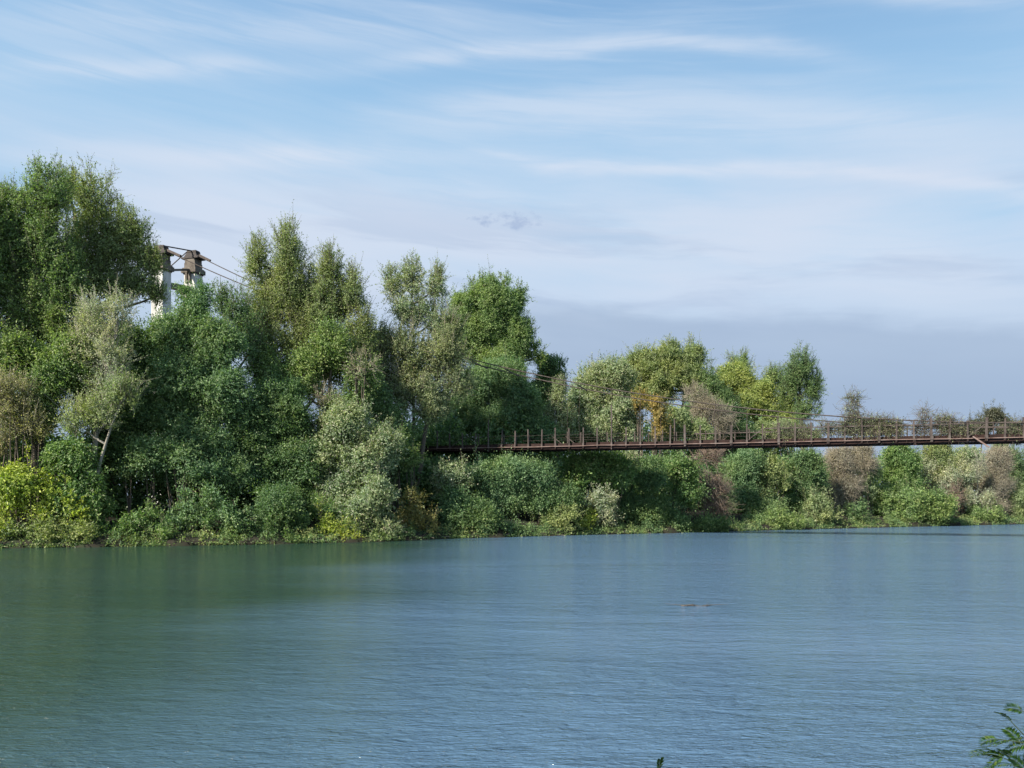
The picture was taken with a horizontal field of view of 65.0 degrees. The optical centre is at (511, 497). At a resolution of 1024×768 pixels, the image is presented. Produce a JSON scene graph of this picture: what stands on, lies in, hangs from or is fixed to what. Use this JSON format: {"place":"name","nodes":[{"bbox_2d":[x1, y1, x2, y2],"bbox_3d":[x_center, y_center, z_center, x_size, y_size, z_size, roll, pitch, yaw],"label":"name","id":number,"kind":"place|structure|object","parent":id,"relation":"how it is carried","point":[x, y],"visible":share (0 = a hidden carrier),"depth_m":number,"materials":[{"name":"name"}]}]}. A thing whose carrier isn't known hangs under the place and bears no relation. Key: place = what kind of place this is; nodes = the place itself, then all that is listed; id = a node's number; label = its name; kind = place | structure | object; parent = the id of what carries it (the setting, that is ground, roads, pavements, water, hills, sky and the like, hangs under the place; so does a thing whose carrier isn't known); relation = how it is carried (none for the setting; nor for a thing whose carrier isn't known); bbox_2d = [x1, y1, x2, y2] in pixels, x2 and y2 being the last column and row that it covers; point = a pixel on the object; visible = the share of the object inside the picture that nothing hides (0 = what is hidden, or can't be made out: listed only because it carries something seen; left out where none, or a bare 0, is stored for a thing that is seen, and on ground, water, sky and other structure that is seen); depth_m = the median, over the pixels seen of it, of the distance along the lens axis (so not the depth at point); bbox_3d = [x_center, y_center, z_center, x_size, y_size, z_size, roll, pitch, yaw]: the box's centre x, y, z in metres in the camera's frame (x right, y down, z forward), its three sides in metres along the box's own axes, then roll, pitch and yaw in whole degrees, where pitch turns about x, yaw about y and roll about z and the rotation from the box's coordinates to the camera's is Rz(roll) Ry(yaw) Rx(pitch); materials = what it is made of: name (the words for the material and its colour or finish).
{"place":"outdoors","nodes":[
{"label":"outdoors","id":0,"kind":"place"},
{"bbox_2d":[0,498,1022,547],"bbox_3d":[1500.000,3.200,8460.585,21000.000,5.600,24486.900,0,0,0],"label":"ground","id":1,"kind":"structure","parent":0,"point":[255,538],"depth_m":56.15,"materials":[{"name":"green plant"}]},
{"bbox_2d":[0,510,17,540],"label":"vine","id":2,"kind":"object","parent":1,"relation":"on","point":[2,527],"visible":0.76,"depth_m":48.31,"materials":[{"name":"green plant"}]},
{"bbox_2d":[0,186,21,418],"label":"tree","id":3,"kind":"object","parent":1,"relation":"on","point":[2,260],"visible":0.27,"depth_m":52.40,"materials":[{"name":"green plant"}]},
{"bbox_2d":[0,435,61,535],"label":"shrub","id":4,"kind":"object","parent":1,"relation":"on","point":[16,480],"visible":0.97,"depth_m":48.83,"materials":[{"name":"green plant"}]},
{"bbox_2d":[0,362,69,528],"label":"shrub","id":5,"kind":"object","parent":1,"relation":"on","point":[6,384],"visible":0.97,"depth_m":50.16,"materials":[{"name":"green plant"}]},
{"bbox_2d":[0,314,97,517],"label":"tree","id":6,"kind":"object","parent":1,"relation":"on","point":[29,354],"visible":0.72,"depth_m":51.31,"materials":[{"name":"green plant"}]},
{"bbox_2d":[0,148,100,512],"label":"tree","id":7,"kind":"object","parent":1,"relation":"on","point":[33,218],"visible":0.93,"depth_m":53.24,"materials":[{"name":"green plant"}]},
{"bbox_2d":[0,511,104,547],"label":"shrub","id":8,"kind":"object","parent":1,"relation":"on","point":[50,529],"visible":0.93,"depth_m":48.60,"materials":[{"name":"green plant"}]},
{"bbox_2d":[40,469,96,535],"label":"bush","id":9,"kind":"object","parent":1,"relation":"on","point":[67,502],"visible":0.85,"depth_m":49.28,"materials":[{"name":"green plant"}]},
{"bbox_2d":[35,433,121,532],"bbox_3d":[-27.199,-0.797,50.462,4.998,6.699,3.330,0,0,-13],"label":"shrub","id":10,"kind":"object","parent":1,"relation":"on","point":[74,460],"visible":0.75,"depth_m":49.82,"materials":[{"name":"green plant"}]},
{"bbox_2d":[49,273,150,484],"bbox_3d":[-26.394,-6.207,51.961,6.688,16.443,4.543,0,0,0],"label":"sapling","id":11,"kind":"object","parent":1,"relation":"on","point":[86,322],"visible":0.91,"depth_m":51.73,"materials":[{"name":"green plant"}]},
{"bbox_2d":[45,358,161,490],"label":"sapling","id":12,"kind":"object","parent":1,"relation":"on","point":[93,409],"visible":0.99,"depth_m":50.75,"materials":[{"name":"green plant"}]},
{"bbox_2d":[54,153,172,491],"bbox_3d":[-28.852,-11.620,57.922,8.866,25.960,5.364,0,0,0],"label":"tree","id":13,"kind":"object","parent":1,"relation":"on","point":[120,242],"visible":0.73,"depth_m":57.01,"materials":[{"name":"green plant"}]},
{"bbox_2d":[63,300,163,504],"bbox_3d":[-27.169,-6.173,55.558,8.880,15.337,5.307,0,0,0],"label":"tree","id":14,"kind":"object","parent":1,"relation":"on","point":[139,348],"visible":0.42,"depth_m":54.58,"materials":[{"name":"green plant"}]},
{"bbox_2d":[89,494,178,542],"bbox_3d":[-23.819,1.477,50.284,6.028,3.494,2.692,0,0,0],"label":"shrub","id":15,"kind":"object","parent":1,"relation":"on","point":[134,523],"visible":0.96,"depth_m":50.13,"materials":[{"name":"green plant"}]},
{"bbox_2d":[110,430,235,524],"bbox_3d":[-22.666,-1.298,53.065,8.461,6.698,4.108,0,0,0],"label":"shrub","id":16,"kind":"object","parent":1,"relation":"on","point":[153,453],"visible":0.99,"depth_m":52.63,"materials":[{"name":"green plant"}]},
{"bbox_2d":[151,245,210,502],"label":"bridge tower","id":17,"kind":"structure","parent":1,"relation":"on","point":[188,269],"depth_m":77.47,"materials":[{"name":"concrete"}]},
{"bbox_2d":[155,473,225,533],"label":"shrub","id":18,"kind":"object","parent":1,"relation":"on","point":[185,514],"visible":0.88,"depth_m":51.72,"materials":[{"name":"green plant"}]},
{"bbox_2d":[125,272,273,509],"bbox_3d":[-21.762,-6.985,55.378,10.423,17.260,5.535,0,0,0],"label":"tree","id":19,"kind":"object","parent":1,"relation":"on","point":[203,379],"visible":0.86,"depth_m":54.69,"materials":[{"name":"green plant"}]},
{"bbox_2d":[192,474,259,539],"bbox_3d":[-18.413,0.750,52.217,4.723,4.594,3.655,0,0,0],"label":"shrub","id":20,"kind":"object","parent":1,"relation":"on","point":[231,521],"visible":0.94,"depth_m":51.91,"materials":[{"name":"green plant"}]},
{"bbox_2d":[209,273,278,427],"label":"tree","id":21,"kind":"object","parent":1,"relation":"on","point":[246,323],"visible":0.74,"depth_m":58.70,"materials":[{"name":"green plant"}]},
{"bbox_2d":[245,476,314,534],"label":"shrub","id":22,"kind":"object","parent":1,"relation":"on","point":[280,502],"visible":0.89,"depth_m":53.16,"materials":[{"name":"green plant"}]},
{"bbox_2d":[225,359,338,521],"bbox_3d":[-17.127,-3.411,56.975,10.043,12.631,6.191,0,0,0],"label":"tree","id":23,"kind":"object","parent":1,"relation":"on","point":[282,416],"visible":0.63,"depth_m":56.14,"materials":[{"name":"green plant"}]},
{"bbox_2d":[262,513,306,541],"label":"shrub","id":24,"kind":"object","parent":1,"relation":"on","point":[286,531],"visible":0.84,"depth_m":52.28,"materials":[{"name":"green plant"}]},
{"bbox_2d":[232,199,385,407],"bbox_3d":[-16.169,-10.670,62.767,12.996,24.056,7.526,0,0,0],"label":"tree","id":25,"kind":"object","parent":1,"relation":"on","point":[293,293],"visible":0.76,"depth_m":61.25,"materials":[{"name":"green plant"}]},
{"bbox_2d":[233,313,388,417],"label":"tree","id":26,"kind":"object","parent":1,"relation":"on","point":[308,361],"visible":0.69,"depth_m":58.86,"materials":[{"name":"green plant"}]},
{"bbox_2d":[301,490,356,532],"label":"shrub","id":27,"kind":"object","parent":1,"relation":"on","point":[325,507],"visible":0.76,"depth_m":54.77,"materials":[{"name":"green plant"}]},
{"bbox_2d":[315,496,365,540],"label":"shrub","id":28,"kind":"object","parent":1,"relation":"on","point":[324,527],"visible":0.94,"depth_m":54.15,"materials":[{"name":"green plant"}]},
{"bbox_2d":[299,344,383,434],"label":"tree","id":29,"kind":"object","parent":1,"relation":"on","point":[321,400],"visible":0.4,"depth_m":58.47,"materials":[{"name":"green plant"}]},
{"bbox_2d":[297,388,409,507],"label":"tree","id":30,"kind":"object","parent":1,"relation":"on","point":[356,435],"visible":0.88,"depth_m":56.64,"materials":[{"name":"green plant"}]},
{"bbox_2d":[313,459,404,536],"bbox_3d":[-10.712,0.135,55.717,6.875,5.907,3.854,0,0,0],"label":"shrub","id":31,"kind":"object","parent":1,"relation":"on","point":[371,501],"visible":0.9,"depth_m":55.29,"materials":[{"name":"green plant"}]},
{"bbox_2d":[364,377,427,510],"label":"tree","id":32,"kind":"object","parent":1,"relation":"on","point":[386,407],"visible":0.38,"depth_m":61.25,"materials":[{"name":"green plant"}]},
{"bbox_2d":[385,413,427,515],"bbox_3d":[-8.575,-2.373,60.509,4.284,8.090,2.924,0,0,25],"label":"shrub","id":33,"kind":"object","parent":1,"relation":"on","point":[413,461],"visible":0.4,"depth_m":60.37,"materials":[{"name":"green plant"}]},
{"bbox_2d":[373,247,455,471],"bbox_3d":[-7.966,-9.402,65.022,7.191,21.478,4.675,0,0,0],"label":"tree","id":34,"kind":"object","parent":1,"relation":"on","point":[434,289],"visible":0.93,"depth_m":64.84,"materials":[{"name":"green plant"}]},
{"bbox_2d":[393,483,442,535],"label":"shrub","id":35,"kind":"object","parent":1,"relation":"on","point":[412,506],"visible":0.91,"depth_m":58.00,"materials":[{"name":"green plant"}]},
{"bbox_2d":[367,299,481,490],"bbox_3d":[-7.756,-7.241,63.463,11.175,17.344,5.177,0,0,0],"label":"tree","id":36,"kind":"object","parent":1,"relation":"on","point":[408,384],"visible":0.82,"depth_m":63.01,"materials":[{"name":"green plant"}]},
{"bbox_2d":[427,449,478,505],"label":"shrub","id":37,"kind":"object","parent":1,"relation":"on","point":[458,475],"visible":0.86,"depth_m":62.23,"materials":[{"name":"green plant"}]},
{"bbox_2d":[429,479,507,534],"bbox_3d":[-3.249,0.981,61.005,6.122,5.643,4.246,0,0,0],"label":"shrub","id":38,"kind":"object","parent":1,"relation":"on","point":[459,509],"visible":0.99,"depth_m":60.37,"materials":[{"name":"green plant"}]},
{"bbox_2d":[445,254,548,371],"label":"tree","id":39,"kind":"object","parent":1,"relation":"on","point":[493,304],"visible":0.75,"depth_m":79.55,"materials":[{"name":"green plant"}]},
{"bbox_2d":[429,340,566,456],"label":"tree","id":40,"kind":"object","parent":1,"relation":"on","point":[487,403],"visible":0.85,"depth_m":73.21,"materials":[{"name":"green plant"}]},
{"bbox_2d":[458,442,558,523],"bbox_3d":[-0.708,-1.083,65.120,9.426,6.912,4.535,0,0,0],"label":"shrub","id":41,"kind":"object","parent":1,"relation":"on","point":[506,481],"visible":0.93,"depth_m":64.18,"materials":[{"name":"green plant"}]},
{"bbox_2d":[491,515,526,532],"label":"shrub","id":42,"kind":"object","parent":1,"relation":"on","point":[508,526],"visible":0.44,"depth_m":61.49,"materials":[{"name":"green plant"}]},
{"bbox_2d":[0,399,1023,517],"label":"undergrowth","id":43,"kind":"object","parent":1,"relation":"on","point":[138,494],"visible":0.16,"depth_m":68.50,"materials":[{"name":"green plant"}]},
{"bbox_2d":[0,512,1023,547],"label":"bank weeds","id":44,"kind":"object","parent":1,"relation":"on","point":[114,536],"visible":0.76,"depth_m":60.06,"materials":[{"name":"green plant"}]},
{"bbox_2d":[529,347,571,410],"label":"tree","id":45,"kind":"object","parent":1,"relation":"on","point":[552,369],"visible":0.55,"depth_m":83.17,"materials":[{"name":"green plant"}]},
{"bbox_2d":[523,476,589,520],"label":"shrub","id":46,"kind":"object","parent":1,"relation":"on","point":[566,494],"visible":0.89,"depth_m":64.52,"materials":[{"name":"green plant"}]},
{"bbox_2d":[526,500,586,534],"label":"shrub","id":47,"kind":"object","parent":1,"relation":"on","point":[563,516],"visible":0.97,"depth_m":63.89,"materials":[{"name":"green plant"}]},
{"bbox_2d":[541,373,580,458],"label":"tree","id":48,"kind":"object","parent":1,"relation":"on","point":[558,405],"visible":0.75,"depth_m":75.15,"materials":[{"name":"green plant"}]},
{"bbox_2d":[119,252,1023,453],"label":"suspension bridge","id":49,"kind":"structure","parent":1,"relation":"on","point":[931,439],"depth_m":61.72,"materials":[{"name":"metal"}]},
{"bbox_2d":[766,415,822,447],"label":"vine","id":50,"kind":"object","parent":49,"relation":"attached to","point":[791,433],"visible":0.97,"depth_m":59.49,"materials":[{"name":"green plant"}]},
{"bbox_2d":[813,417,849,437],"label":"vine","id":51,"kind":"object","parent":49,"relation":"attached to","point":[824,423],"visible":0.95,"depth_m":58.86,"materials":[{"name":"green plant"}]},
{"bbox_2d":[835,385,871,428],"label":"vine","id":52,"kind":"object","parent":49,"relation":"attached to","point":[851,397],"visible":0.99,"depth_m":58.35,"materials":[{"name":"green plant"}]},
{"bbox_2d":[833,409,909,447],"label":"vine","id":53,"kind":"object","parent":49,"relation":"attached to","point":[888,431],"visible":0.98,"depth_m":57.85,"materials":[{"name":"green plant"}]},
{"bbox_2d":[904,397,941,444],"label":"vine","id":54,"kind":"object","parent":49,"relation":"attached to","point":[925,417],"visible":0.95,"depth_m":57.05,"materials":[{"name":"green plant"}]},
{"bbox_2d":[922,408,975,443],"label":"vine","id":55,"kind":"object","parent":49,"relation":"attached to","point":[944,429],"visible":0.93,"depth_m":56.55,"materials":[{"name":"green plant"}]},
{"bbox_2d":[944,412,984,444],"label":"vine","id":56,"kind":"object","parent":49,"relation":"attached to","point":[963,426],"visible":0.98,"depth_m":56.20,"materials":[{"name":"green plant"}]},
{"bbox_2d":[1001,413,1022,441],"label":"vine","id":57,"kind":"object","parent":49,"relation":"attached to","point":[1016,426],"visible":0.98,"depth_m":55.31,"materials":[{"name":"green plant"}]},
{"bbox_2d":[576,502,601,531],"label":"shrub","id":58,"kind":"object","parent":1,"relation":"on","point":[589,517],"visible":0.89,"depth_m":65.61,"materials":[{"name":"green plant"}]},
{"bbox_2d":[555,442,640,521],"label":"shrub","id":59,"kind":"object","parent":1,"relation":"on","point":[583,468],"visible":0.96,"depth_m":66.78,"materials":[{"name":"green plant"}]},
{"bbox_2d":[582,478,625,528],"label":"shrub","id":60,"kind":"object","parent":1,"relation":"on","point":[605,510],"visible":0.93,"depth_m":66.23,"materials":[{"name":"green plant"}]},
{"bbox_2d":[562,350,650,496],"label":"tree","id":61,"kind":"object","parent":1,"relation":"on","point":[593,409],"visible":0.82,"depth_m":77.15,"materials":[{"name":"green plant"}]},
{"bbox_2d":[609,450,677,527],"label":"shrub","id":62,"kind":"object","parent":1,"relation":"on","point":[650,476],"visible":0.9,"depth_m":68.51,"materials":[{"name":"green plant"}]},
{"bbox_2d":[627,384,672,492],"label":"tree","id":63,"kind":"object","parent":1,"relation":"on","point":[657,410],"visible":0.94,"depth_m":76.77,"materials":[{"name":"orange plant"}]},
{"bbox_2d":[617,330,724,451],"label":"tree","id":64,"kind":"object","parent":1,"relation":"on","point":[666,367],"visible":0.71,"depth_m":88.00,"materials":[{"name":"green plant"}]},
{"bbox_2d":[641,400,716,507],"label":"shrub","id":65,"kind":"object","parent":1,"relation":"on","point":[680,417],"visible":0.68,"depth_m":79.69,"materials":[{"name":"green plant"}]},
{"bbox_2d":[655,449,714,521],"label":"shrub","id":66,"kind":"object","parent":1,"relation":"on","point":[680,471],"visible":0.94,"depth_m":70.36,"materials":[{"name":"green plant"}]},
{"bbox_2d":[650,487,734,532],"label":"shrub","id":67,"kind":"object","parent":1,"relation":"on","point":[705,523],"visible":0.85,"depth_m":69.30,"materials":[{"name":"green plant"}]},
{"bbox_2d":[679,379,743,505],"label":"shrub","id":68,"kind":"object","parent":1,"relation":"on","point":[722,421],"visible":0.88,"depth_m":83.71,"materials":[{"name":"green plant"}]},
{"bbox_2d":[680,434,743,519],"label":"shrub","id":69,"kind":"object","parent":1,"relation":"on","point":[713,455],"visible":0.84,"depth_m":72.53,"materials":[{"name":"brown plant"}]},
{"bbox_2d":[673,356,760,465],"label":"tree","id":70,"kind":"object","parent":1,"relation":"on","point":[712,383],"visible":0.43,"depth_m":86.95,"materials":[{"name":"green plant"}]},
{"bbox_2d":[717,437,790,517],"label":"shrub","id":71,"kind":"object","parent":1,"relation":"on","point":[742,465],"visible":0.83,"depth_m":76.76,"materials":[{"name":"green plant"}]},
{"bbox_2d":[715,354,799,424],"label":"tree","id":72,"kind":"object","parent":1,"relation":"on","point":[741,378],"visible":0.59,"depth_m":93.17,"materials":[{"name":"green plant"}]},
{"bbox_2d":[712,346,806,455],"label":"tree","id":73,"kind":"object","parent":1,"relation":"on","point":[787,400],"visible":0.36,"depth_m":99.72,"materials":[{"name":"green plant"}]},
{"bbox_2d":[716,415,822,496],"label":"shrub","id":74,"kind":"object","parent":1,"relation":"on","point":[758,426],"visible":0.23,"depth_m":88.07,"materials":[{"name":"green plant"}]},
{"bbox_2d":[753,449,799,506],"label":"shrub","id":75,"kind":"object","parent":1,"relation":"on","point":[774,475],"visible":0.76,"depth_m":77.64,"materials":[{"name":"green plant"}]},
{"bbox_2d":[741,504,813,529],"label":"shrub","id":76,"kind":"object","parent":1,"relation":"on","point":[778,517],"visible":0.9,"depth_m":74.72,"materials":[{"name":"green plant"}]},
{"bbox_2d":[774,340,828,451],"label":"tree","id":77,"kind":"object","parent":1,"relation":"on","point":[796,371],"visible":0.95,"depth_m":91.38,"materials":[{"name":"green plant"}]},
{"bbox_2d":[774,447,835,514],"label":"shrub","id":78,"kind":"object","parent":1,"relation":"on","point":[809,465],"visible":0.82,"depth_m":79.35,"materials":[{"name":"green plant"}]},
{"bbox_2d":[793,482,846,526],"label":"shrub","id":79,"kind":"object","parent":1,"relation":"on","point":[822,510],"visible":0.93,"depth_m":77.74,"materials":[{"name":"green plant"}]},
{"bbox_2d":[821,446,885,516],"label":"shrub","id":80,"kind":"object","parent":1,"relation":"on","point":[843,461],"visible":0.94,"depth_m":82.51,"materials":[{"name":"brown plant"}]},
{"bbox_2d":[840,496,873,521],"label":"shrub","id":81,"kind":"object","parent":1,"relation":"on","point":[859,510],"visible":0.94,"depth_m":80.61,"materials":[{"name":"green plant"}]},
{"bbox_2d":[851,462,886,514],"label":"shrub","id":82,"kind":"object","parent":1,"relation":"on","point":[868,497],"visible":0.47,"depth_m":83.47,"materials":[{"name":"green plant"}]},
{"bbox_2d":[877,431,929,489],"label":"shrub","id":83,"kind":"object","parent":1,"relation":"on","point":[907,459],"visible":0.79,"depth_m":86.44,"materials":[{"name":"green plant"}]},
{"bbox_2d":[865,472,959,525],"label":"shrub","id":84,"kind":"object","parent":1,"relation":"on","point":[916,504],"visible":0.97,"depth_m":83.82,"materials":[{"name":"green plant"}]},
{"bbox_2d":[918,445,962,487],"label":"shrub","id":85,"kind":"object","parent":1,"relation":"on","point":[941,453],"visible":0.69,"depth_m":89.89,"materials":[{"name":"green plant"}]},
{"bbox_2d":[917,454,985,515],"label":"shrub","id":86,"kind":"object","parent":1,"relation":"on","point":[930,469],"visible":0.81,"depth_m":89.34,"materials":[{"name":"green plant"}]},
{"bbox_2d":[942,474,969,517],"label":"shrub","id":87,"kind":"object","parent":1,"relation":"on","point":[960,498],"visible":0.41,"depth_m":88.06,"materials":[{"name":"green plant"}]},
{"bbox_2d":[950,444,998,509],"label":"shrub","id":88,"kind":"object","parent":1,"relation":"on","point":[968,454],"visible":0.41,"depth_m":92.86,"materials":[{"name":"green plant"}]},
{"bbox_2d":[967,404,996,495],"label":"tree","id":89,"kind":"object","parent":1,"relation":"on","point":[990,430],"visible":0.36,"depth_m":193.86,"materials":[{"name":"green plant"}]},
{"bbox_2d":[972,450,992,503],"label":"sapling","id":90,"kind":"object","parent":1,"relation":"on","point":[982,468],"visible":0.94,"depth_m":90.22,"materials":[{"name":"green plant"}]},
{"bbox_2d":[962,482,1005,515],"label":"shrub","id":91,"kind":"object","parent":1,"relation":"on","point":[970,495],"visible":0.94,"depth_m":89.46,"materials":[{"name":"green plant"}]},
{"bbox_2d":[962,497,1007,520],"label":"shrub","id":92,"kind":"object","parent":1,"relation":"on","point":[979,513],"visible":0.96,"depth_m":88.81,"materials":[{"name":"green plant"}]},
{"bbox_2d":[970,444,1021,516],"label":"shrub","id":93,"kind":"object","parent":1,"relation":"on","point":[1001,460],"visible":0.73,"depth_m":91.86,"materials":[{"name":"brown plant"}]},
{"bbox_2d":[982,401,1009,428],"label":"tree","id":94,"kind":"object","parent":1,"relation":"on","point":[994,414],"visible":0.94,"depth_m":188.86,"materials":[{"name":"green plant"}]},
{"bbox_2d":[988,444,1023,487],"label":"tree","id":95,"kind":"object","parent":1,"relation":"on","point":[1019,462],"visible":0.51,"depth_m":96.93,"materials":[{"name":"green plant"}]},
{"bbox_2d":[1000,475,1023,516],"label":"shrub","id":96,"kind":"object","parent":1,"relation":"on","point":[1017,501],"visible":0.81,"depth_m":92.47,"materials":[{"name":"green plant"}]},
{"bbox_2d":[0,524,1023,767],"bbox_3d":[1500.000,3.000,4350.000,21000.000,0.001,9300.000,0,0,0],"label":"river water","id":97,"kind":"structure","parent":0,"point":[892,647],"depth_m":15.56,"materials":[{"name":"blue liquid"}]},
{"bbox_2d":[0,0,1023,495],"label":"sky","id":98,"kind":"structure","parent":0,"point":[844,179],"materials":[{"name":"blue"}]},
{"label":"riverbank","id":99,"kind":"structure","parent":0,"visible":0},
{"bbox_2d":[967,702,1023,767],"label":"mimosa shrub","id":100,"kind":"object","parent":99,"relation":"on","point":[1004,752],"visible":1,"depth_m":3.09,"materials":[{"name":"green plant"}]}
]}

